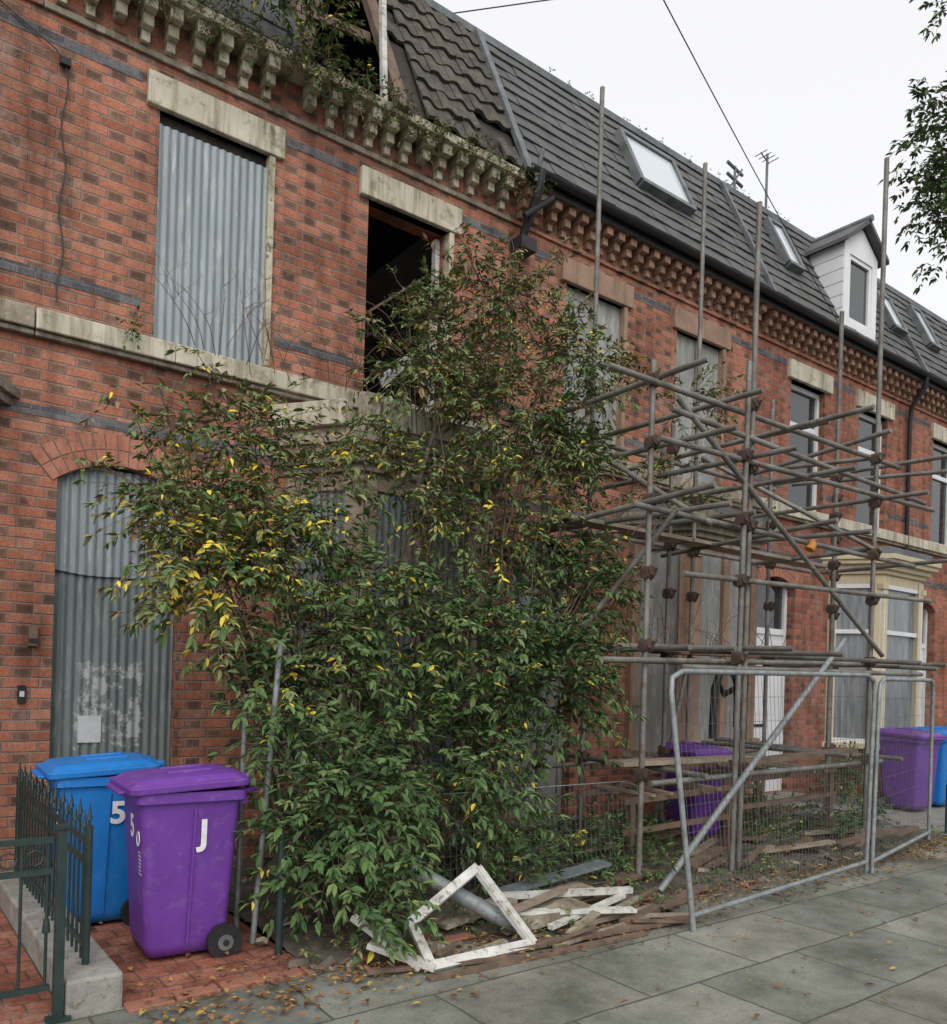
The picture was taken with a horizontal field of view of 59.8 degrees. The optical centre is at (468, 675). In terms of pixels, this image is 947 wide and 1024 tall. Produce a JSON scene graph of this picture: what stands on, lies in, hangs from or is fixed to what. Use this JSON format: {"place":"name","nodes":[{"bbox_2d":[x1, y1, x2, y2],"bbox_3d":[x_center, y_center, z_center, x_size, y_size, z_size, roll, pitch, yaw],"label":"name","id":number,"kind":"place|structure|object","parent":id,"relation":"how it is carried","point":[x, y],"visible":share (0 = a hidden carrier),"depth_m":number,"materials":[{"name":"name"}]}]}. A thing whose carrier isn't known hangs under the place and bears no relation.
{"place":"outdoors","nodes":[
{"label":"outdoors","id":0,"kind":"place"},
{"bbox_2d":[228,911,294,957],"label":"ground","id":1,"kind":"structure","parent":0,"point":[259,930],"depth_m":5.46,"materials":[{"name":"soil"}]},
{"bbox_2d":[0,870,122,1018],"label":"garden wall","id":2,"kind":"structure","parent":1,"relation":"on","point":[94,986],"depth_m":4.01,"materials":[{"name":"concrete"}]},
{"bbox_2d":[14,761,93,964],"bbox_3d":[-2.428,0.998,4.746,0.036,0.820,2.066,2,0,-37],"label":"garden railing","id":3,"kind":"object","parent":2,"relation":"on","point":[34,806],"visible":0.88,"depth_m":4.58,"materials":[{"name":"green metal"}]},
{"bbox_2d":[751,321,910,793],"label":"brick walls","id":4,"kind":"structure","parent":1,"relation":"on","point":[774,381],"depth_m":11.82,"materials":[{"name":"red brick"}]},
{"bbox_2d":[752,578,805,802],"bbox_3d":[4.184,0.181,11.234,0.920,3.090,0.450,2,0,-37],"label":"front door","id":5,"kind":"structure","parent":4,"relation":"attached to","point":[777,629],"depth_m":11.47,"materials":[{"name":"white plastic"}]},
{"bbox_2d":[754,347,908,591],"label":"brick bands","id":6,"kind":"object","parent":4,"relation":"attached to","point":[790,576],"visible":0.54,"depth_m":11.36,"materials":[{"name":"brick"}]},
{"bbox_2d":[756,358,911,548],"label":"lintels and sill band","id":7,"kind":"object","parent":4,"relation":"attached to","point":[818,381],"visible":0.62,"depth_m":11.86,"materials":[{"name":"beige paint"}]},
{"bbox_2d":[788,384,881,527],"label":"windows","id":8,"kind":"structure","parent":4,"relation":"attached to","point":[804,406],"depth_m":11.92,"materials":[{"name":"white plastic"}]},
{"bbox_2d":[758,306,923,405],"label":"bracket cornice","id":9,"kind":"structure","parent":4,"relation":"attached to","point":[797,332],"depth_m":11.79,"materials":[{"name":"orange brick"}]},
{"bbox_2d":[719,180,921,367],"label":"mansard roof","id":10,"kind":"structure","parent":9,"relation":"on","point":[784,270],"depth_m":11.70,"materials":[{"name":"tile"}]},
{"bbox_2d":[549,67,813,237],"bbox_3d":[3.589,-6.875,11.493,6.721,0.106,0.136,2,0,-37],"label":"roof moss","id":11,"kind":"object","parent":10,"relation":"on","point":[646,128],"visible":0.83,"depth_m":10.44,"materials":[{"name":"green plant"}]},
{"bbox_2d":[726,160,743,188],"bbox_3d":[4.681,-7.954,14.579,0.450,2.182,0.056,2,0,-37],"label":"television aerial","id":12,"kind":"object","parent":10,"relation":"attached to","point":[735,181],"visible":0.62,"depth_m":14.56,"materials":[{"name":"grey metal"}]},
{"bbox_2d":[755,149,778,207],"bbox_3d":[5.443,-8.215,15.158,0.406,2.750,0.260,2,0,-37],"label":"television aerial","id":13,"kind":"object","parent":10,"relation":"attached to","point":[767,158],"visible":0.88,"depth_m":15.13,"materials":[{"name":"grey metal"}]},
{"bbox_2d":[803,214,889,339],"bbox_3d":[5.391,-5.851,12.741,1.170,1.860,1.670,2,0,-37],"label":"dormer window","id":14,"kind":"structure","parent":10,"relation":"attached to","point":[845,261],"depth_m":12.19,"materials":[{"name":"white plastic"}]},
{"bbox_2d":[775,295,934,550],"bbox_3d":[5.545,-1.704,12.003,4.250,6.340,0.335,2,0,-37],"label":"gutter and downpipe","id":15,"kind":"object","parent":10,"relation":"attached to","point":[803,313],"visible":0.78,"depth_m":12.09,"materials":[{"name":"black plastic"}]},
{"bbox_2d":[0,796,946,1023],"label":"garden path","id":16,"kind":"structure","parent":0,"point":[34,1008],"depth_m":4.36,"materials":[{"name":"red brick"}]},
{"bbox_2d":[0,375,19,405],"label":"bay surround","id":17,"kind":"object","parent":16,"relation":"on","point":[8,390],"visible":1,"depth_m":5.61,"materials":[{"name":"beige stone"}]},
{"bbox_2d":[0,0,42,871],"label":"brick walls","id":18,"kind":"structure","parent":16,"relation":"on","point":[20,70],"depth_m":5.73,"materials":[{"name":"red brick"}]},
{"bbox_2d":[0,297,34,336],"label":"lintels and sill band","id":19,"kind":"object","parent":18,"relation":"attached to","point":[17,317],"visible":1,"depth_m":5.65,"materials":[{"name":"brown stone"}]},
{"bbox_2d":[0,8,41,413],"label":"brick bands","id":20,"kind":"object","parent":18,"relation":"attached to","point":[6,263],"visible":1,"depth_m":5.71,"materials":[{"name":"grey brick"}]},
{"bbox_2d":[27,0,43,6],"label":"bracket cornice","id":21,"kind":"structure","parent":18,"relation":"attached to","point":[40,3],"depth_m":5.74,"materials":[{"name":"orange brick"}]},
{"bbox_2d":[31,752,164,925],"bbox_3d":[-2.297,1.002,5.113,0.730,1.035,0.578,2,0,-34],"label":"blue wheelie bin","id":22,"kind":"object","parent":16,"relation":"on","point":[86,778],"visible":0.59,"depth_m":4.92,"materials":[{"name":"plastic"}]},
{"bbox_2d":[105,763,256,957],"bbox_3d":[-1.619,1.023,4.609,0.730,1.035,0.578,2,0,-34],"label":"purple wheelie bin","id":23,"kind":"object","parent":16,"relation":"on","point":[181,822],"visible":0.99,"depth_m":4.42,"materials":[{"name":"plastic"}]},
{"bbox_2d":[21,0,510,877],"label":"brick walls","id":24,"kind":"structure","parent":16,"relation":"on","point":[111,126],"depth_m":6.29,"materials":[{"name":"red brick"}]},
{"bbox_2d":[17,685,25,702],"bbox_3d":[-3.124,0.126,5.759,0.050,0.120,0.027,2,0,-37],"label":"doorbell","id":25,"kind":"object","parent":24,"relation":"attached to","point":[21,693],"visible":1,"depth_m":5.75,"materials":[{"name":"black plastic"}]},
{"bbox_2d":[28,625,37,645],"bbox_3d":[-3.064,-0.282,5.794,0.060,0.140,0.028,2,0,-37],"label":"air vent","id":26,"kind":"object","parent":24,"relation":"attached to","point":[32,635],"visible":1,"depth_m":5.79,"materials":[{"name":"plastic"}]},
{"bbox_2d":[0,0,70,300],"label":"wall cable","id":27,"kind":"object","parent":24,"relation":"attached to","point":[64,61],"depth_m":5.84,"materials":[{"name":"black plastic"}]},
{"bbox_2d":[44,468,177,889],"bbox_3d":[-2.614,-0.009,6.134,0.920,3.060,0.450,2,0,-37],"label":"front door","id":28,"kind":"structure","parent":24,"relation":"attached to","point":[110,688],"depth_m":6.17,"materials":[{"name":"metal"}]},
{"bbox_2d":[29,28,508,503],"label":"brick bands","id":29,"kind":"object","parent":24,"relation":"attached to","point":[54,459],"visible":0.59,"depth_m":6.07,"materials":[{"name":"grey brick"}]},
{"bbox_2d":[34,69,507,446],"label":"lintels and sill band","id":30,"kind":"object","parent":24,"relation":"attached to","point":[186,103],"visible":0.62,"depth_m":6.61,"materials":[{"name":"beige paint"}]},
{"bbox_2d":[44,0,525,221],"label":"bracket cornice","id":31,"kind":"structure","parent":24,"relation":"attached to","point":[225,45],"depth_m":6.85,"materials":[{"name":"beige stone"}]},
{"bbox_2d":[116,0,557,398],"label":"roof plants","id":32,"kind":"object","parent":31,"relation":"on","point":[249,34],"visible":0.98,"depth_m":6.68,"materials":[{"name":"green plant"}]},
{"bbox_2d":[194,0,531,170],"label":"mansard roof","id":33,"kind":"structure","parent":31,"relation":"on","point":[434,55],"depth_m":8.02,"materials":[{"name":"tile"}]},
{"bbox_2d":[153,115,439,409],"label":"windows","id":34,"kind":"structure","parent":24,"relation":"attached to","point":[211,204],"depth_m":6.54,"materials":[{"name":"metal"}]},
{"bbox_2d":[510,148,554,258],"bbox_3d":[0.667,-4.724,8.267,0.398,0.924,0.362,2,0,-37],"label":"gutter and downpipe","id":35,"kind":"object","parent":24,"relation":"attached to","point":[528,215],"visible":0.97,"depth_m":8.21,"materials":[{"name":"black plastic"}]},
{"bbox_2d":[821,546,941,796],"bbox_3d":[6.266,-0.022,12.316,2.499,3.620,0.810,2,0,-37],"label":"bay surround","id":36,"kind":"object","parent":16,"relation":"on","point":[912,578],"visible":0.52,"depth_m":11.92,"materials":[{"name":"beige stone"}]},
{"bbox_2d":[832,584,922,742],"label":"bay windows","id":37,"kind":"structure","parent":36,"relation":"in","point":[901,635],"depth_m":12.04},
{"bbox_2d":[877,727,946,809],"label":"purple wheelie bin","id":38,"kind":"object","parent":16,"relation":"on","point":[939,738],"visible":0.56,"depth_m":10.61,"materials":[{"name":"plastic"}]},
{"bbox_2d":[906,726,946,804],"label":"blue wheelie bin","id":39,"kind":"object","parent":16,"relation":"on","point":[939,793],"visible":0.34,"depth_m":10.98,"materials":[{"name":"plastic"}]},
{"bbox_2d":[909,396,946,726],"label":"brick walls","id":40,"kind":"structure","parent":16,"relation":"on","point":[922,443],"depth_m":14.08,"materials":[{"name":"red brick"}]},
{"bbox_2d":[920,606,927,726],"bbox_3d":[7.582,0.283,13.784,0.920,3.090,0.450,2,0,-37],"label":"front door","id":41,"kind":"structure","parent":40,"relation":"attached to","point":[924,638],"depth_m":14.14,"materials":[{"name":"white plastic"}]},
{"bbox_2d":[909,417,946,612],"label":"brick bands","id":42,"kind":"object","parent":40,"relation":"attached to","point":[935,604],"visible":0.49,"depth_m":13.89,"materials":[{"name":"brick"}]},
{"bbox_2d":[910,423,946,557],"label":"lintels and sill band","id":43,"kind":"object","parent":40,"relation":"attached to","point":[938,433],"visible":0.71,"depth_m":13.85,"materials":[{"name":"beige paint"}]},
{"bbox_2d":[914,384,946,422],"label":"bracket cornice","id":44,"kind":"structure","parent":40,"relation":"attached to","point":[932,399],"depth_m":13.67,"materials":[{"name":"orange brick"}]},
{"bbox_2d":[877,278,946,380],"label":"mansard roof","id":45,"kind":"structure","parent":44,"relation":"on","point":[926,336],"depth_m":14.19,"materials":[{"name":"tile"}]},
{"bbox_2d":[928,375,946,393],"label":"gutter and downpipe","id":46,"kind":"object","parent":45,"relation":"attached to","point":[938,383],"visible":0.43,"depth_m":13.37,"materials":[{"name":"black plastic"}]},
{"bbox_2d":[930,443,946,545],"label":"windows","id":47,"kind":"structure","parent":40,"relation":"attached to","point":[939,514],"depth_m":14.35,"materials":[{"name":"white plastic"}]},
{"bbox_2d":[944,781,946,833],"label":"garden railing","id":48,"kind":"object","parent":16,"relation":"on","point":[945,832],"visible":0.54,"depth_m":9.07,"materials":[{"name":"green metal"}]},
{"bbox_2d":[36,841,946,1023],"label":"pavement","id":49,"kind":"structure","parent":0,"point":[598,984],"depth_m":4.45,"materials":[{"name":"grey concrete"}]},
{"bbox_2d":[0,823,70,1023],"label":"garden gate","id":50,"kind":"structure","parent":49,"relation":"on","point":[58,1015],"depth_m":3.68,"materials":[{"name":"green metal"}]},
{"bbox_2d":[123,932,475,1013],"bbox_3d":[-0.788,1.589,4.433,2.015,0.077,0.119,2,0,-37],"label":"brick edging","id":51,"kind":"object","parent":49,"relation":"on","point":[196,992],"visible":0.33,"depth_m":4.11,"materials":[{"name":"red brick"}]},
{"bbox_2d":[90,804,946,1023],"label":"leaf litter","id":52,"kind":"object","parent":49,"relation":"on","point":[280,997],"visible":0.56,"depth_m":4.46,"materials":[{"name":"brown plant"}]},
{"bbox_2d":[668,668,876,932],"bbox_3d":[2.414,0.810,6.230,2.891,1.729,0.201,2,0,-41],"label":"wire fence panel","id":53,"kind":"object","parent":49,"relation":"on","point":[693,914],"visible":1,"depth_m":5.98,"materials":[{"name":"grey metal"}]},
{"bbox_2d":[869,677,934,873],"bbox_3d":[4.189,0.868,7.904,0.047,1.719,2.151,2,0,41],"label":"wire fence panel","id":54,"kind":"object","parent":49,"relation":"on","point":[875,859],"visible":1,"depth_m":7.76,"materials":[{"name":"grey metal"}]},
{"bbox_2d":[877,0,946,294],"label":"street tree","id":55,"kind":"object","parent":49,"relation":"on","point":[932,184],"visible":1,"depth_m":8.53,"materials":[{"name":"green plant"}]},
{"bbox_2d":[453,0,548,13],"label":"overhead cable","id":56,"kind":"object","parent":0,"point":[500,6],"depth_m":11.99,"materials":[{"name":"black rubber"}]},
{"bbox_2d":[228,799,946,974],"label":"garden ground","id":57,"kind":"structure","parent":0,"point":[322,946],"depth_m":6.27,"materials":[{"name":"soil"}]},
{"bbox_2d":[264,391,504,858],"bbox_3d":[-0.552,-0.342,7.249,2.499,3.850,0.892,2,0,-37],"label":"bay surround","id":58,"kind":"object","parent":57,"relation":"on","point":[384,486],"visible":0.19,"depth_m":6.80,"materials":[{"name":"beige stone"}]},
{"bbox_2d":[295,491,465,768],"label":"bay windows","id":59,"kind":"structure","parent":58,"relation":"in","point":[396,513],"depth_m":6.94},
{"bbox_2d":[71,222,745,970],"bbox_3d":[0.329,-0.964,6.549,2.302,5.790,6.180,2,0,42],"label":"overgrown shrub","id":60,"kind":"object","parent":57,"relation":"on","point":[333,856],"visible":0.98,"depth_m":5.58,"materials":[{"name":"green plant"}]},
{"bbox_2d":[150,253,802,659],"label":"bare twigs","id":61,"kind":"object","parent":60,"relation":"attached to","point":[382,391],"visible":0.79,"depth_m":6.76,"materials":[{"name":"brown plant"}]},
{"bbox_2d":[418,781,642,904],"bbox_3d":[0.525,1.214,6.002,2.110,0.804,0.087,2,0,-36],"label":"wire fence panel","id":62,"kind":"object","parent":57,"relation":"on","point":[545,821],"visible":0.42,"depth_m":6.12,"materials":[{"name":"grey metal"}]},
{"bbox_2d":[241,804,935,981],"bbox_3d":[1.624,1.431,7.249,7.621,0.493,2.801,2,0,-37],"label":"rubbish pile","id":63,"kind":"object","parent":57,"relation":"on","point":[552,914],"visible":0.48,"depth_m":5.30,"materials":[{"name":"white paint"}]},
{"bbox_2d":[408,863,536,972],"bbox_3d":[0.001,1.367,4.763,0.776,0.470,0.394,2,0,-37],"label":"broken window frame","id":64,"kind":"object","parent":63,"relation":"on","point":[504,905],"visible":0.86,"depth_m":4.77,"materials":[{"name":"white paint"}]},
{"bbox_2d":[493,191,751,827],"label":"brick walls","id":65,"kind":"structure","parent":57,"relation":"on","point":[651,332],"depth_m":9.35,"materials":[{"name":"red brick"}]},
{"bbox_2d":[506,539,584,829],"bbox_3d":[0.785,0.079,8.684,0.920,3.090,0.450,2,0,-37],"label":"front door","id":66,"kind":"structure","parent":65,"relation":"attached to","point":[555,776],"depth_m":8.93,"materials":[{"name":"grey metal"}]},
{"bbox_2d":[502,237,751,553],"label":"brick bands","id":67,"kind":"object","parent":65,"relation":"attached to","point":[637,296],"visible":0.23,"depth_m":8.95,"materials":[{"name":"grey brick"}]},
{"bbox_2d":[506,256,757,508],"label":"lintels and sill band","id":68,"kind":"object","parent":65,"relation":"attached to","point":[574,273],"visible":0.56,"depth_m":9.36,"materials":[{"name":"brown stone"}]},
{"bbox_2d":[510,177,770,335],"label":"bracket cornice","id":69,"kind":"structure","parent":65,"relation":"attached to","point":[578,223],"depth_m":9.34,"materials":[{"name":"orange brick"}]},
{"bbox_2d":[366,30,768,286],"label":"mansard roof","id":70,"kind":"structure","parent":69,"relation":"on","point":[649,179],"depth_m":9.69,"materials":[{"name":"tile"}]},
{"bbox_2d":[526,164,782,306],"bbox_3d":[2.303,-4.903,9.369,4.250,0.140,0.124,2,0,-37],"label":"gutter and downpipe","id":71,"kind":"object","parent":70,"relation":"attached to","point":[586,201],"visible":0.95,"depth_m":9.16,"materials":[{"name":"black plastic"}]},
{"bbox_2d":[563,287,717,482],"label":"windows","id":72,"kind":"structure","parent":65,"relation":"attached to","point":[608,314],"depth_m":9.99,"materials":[{"name":"grey metal"}]},
{"bbox_2d":[300,484,946,958],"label":"weeds","id":73,"kind":"object","parent":57,"relation":"on","point":[548,858],"visible":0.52,"depth_m":6.71,"materials":[{"name":"green plant"}]},
{"bbox_2d":[657,742,732,836],"bbox_3d":[2.314,1.173,8.454,0.542,0.970,0.684,2,0,-27],"label":"purple wheelie bin","id":74,"kind":"object","parent":57,"relation":"on","point":[673,811],"visible":0.48,"depth_m":8.27,"materials":[{"name":"plastic"}]},
{"bbox_2d":[617,501,777,817],"bbox_3d":[2.868,-0.124,9.766,2.499,3.620,0.810,2,0,-37],"label":"bay surround","id":75,"kind":"object","parent":57,"relation":"on","point":[712,533],"visible":0.24,"depth_m":9.43,"materials":[{"name":"beige stone"}]},
{"bbox_2d":[636,550,742,751],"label":"bay windows","id":76,"kind":"structure","parent":75,"relation":"in","point":[710,603],"depth_m":9.45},
{"bbox_2d":[502,86,946,893],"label":"scaffolding","id":77,"kind":"object","parent":57,"relation":"on","point":[786,658],"visible":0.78,"depth_m":7.51,"materials":[{"name":"metal"}]},
{"bbox_2d":[708,665,748,738],"bbox_3d":[2.359,0.237,7.583,0.554,0.672,0.165,2,0,-37],"label":"black hose","id":78,"kind":"object","parent":77,"relation":"on","point":[714,705],"visible":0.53,"depth_m":7.39,"materials":[{"name":"plastic"}]},
{"bbox_2d":[434,0,946,320],"label":"sky","id":79,"kind":"structure","parent":0,"point":[818,85],"materials":[{"name":"white"}]},
{"bbox_2d":[663,0,837,321],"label":"overhead cable","id":80,"kind":"object","parent":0,"point":[740,145],"visible":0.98,"depth_m":7.38,"materials":[{"name":"black rubber"}]}
]}

